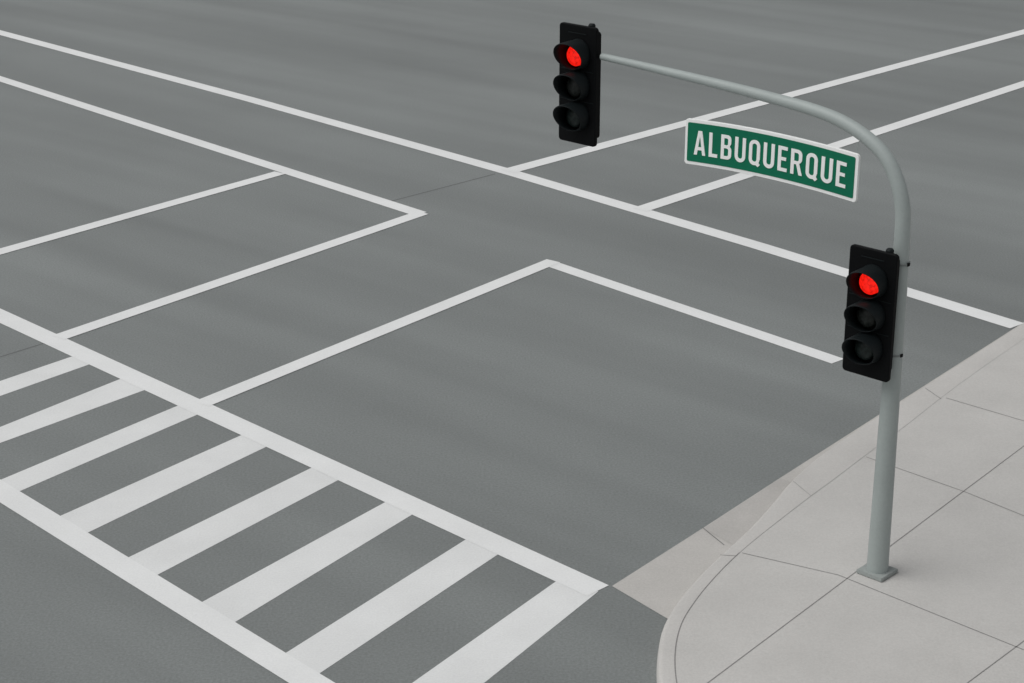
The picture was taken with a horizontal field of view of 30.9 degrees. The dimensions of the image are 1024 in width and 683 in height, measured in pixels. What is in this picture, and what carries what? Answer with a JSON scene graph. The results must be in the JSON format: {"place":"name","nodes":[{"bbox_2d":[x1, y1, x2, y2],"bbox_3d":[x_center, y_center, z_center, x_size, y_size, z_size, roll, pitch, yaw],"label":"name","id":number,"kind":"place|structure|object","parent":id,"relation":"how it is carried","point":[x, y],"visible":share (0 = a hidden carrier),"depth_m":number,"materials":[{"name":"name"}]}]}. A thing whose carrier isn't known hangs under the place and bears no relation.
{"place":"outdoors","nodes":[
{"label":"outdoors","id":0,"kind":"place"},
{"bbox_2d":[0,0,1023,682],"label":"road","id":1,"kind":"structure","parent":0,"point":[380,342],"depth_m":27.38,"materials":[{"name":"grey asphalt"}]},
{"bbox_2d":[613,322,1023,618],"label":"gutter","id":2,"kind":"object","parent":1,"relation":"on","point":[662,584],"visible":0.53,"depth_m":19.79,"materials":[{"name":"concrete"}]},
{"bbox_2d":[656,323,1023,682],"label":"kerb","id":3,"kind":"structure","parent":1,"relation":"on","point":[827,467],"depth_m":21.54,"materials":[{"name":"concrete"}]},
{"bbox_2d":[684,118,860,201],"bbox_3d":[2.592,-1.895,18.622,2.134,0.594,0.059,19,27,40],"label":"street name sign","id":4,"kind":"object","parent":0,"point":[815,166],"visible":1,"depth_m":18.56,"materials":[{"name":"metal"}]},
{"bbox_2d":[674,339,1023,682],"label":"pavement","id":5,"kind":"structure","parent":0,"point":[792,596],"depth_m":19.03,"materials":[{"name":"concrete"}]},
{"bbox_2d":[600,53,910,581],"bbox_3d":[2.427,-0.341,19.482,4.032,4.874,0.310,18,27,40],"label":"traffic signal pole","id":6,"kind":"object","parent":5,"relation":"on","point":[877,567],"visible":0.94,"depth_m":18.45,"materials":[{"name":"metal"}]},
{"bbox_2d":[553,22,600,146],"bbox_3d":[0.667,-2.799,20.178,0.540,1.332,0.425,18,27,40],"label":"traffic light","id":7,"kind":"object","parent":6,"relation":"attached to","point":[577,79],"visible":1,"depth_m":20.13,"materials":[{"name":"black metal"}]},
{"bbox_2d":[842,244,910,381],"bbox_3d":[3.540,-0.272,18.029,0.595,1.332,0.484,4,21,12],"label":"traffic light","id":8,"kind":"object","parent":6,"relation":"attached to","point":[872,279],"visible":1,"depth_m":17.96,"materials":[{"name":"metal"}]}
]}

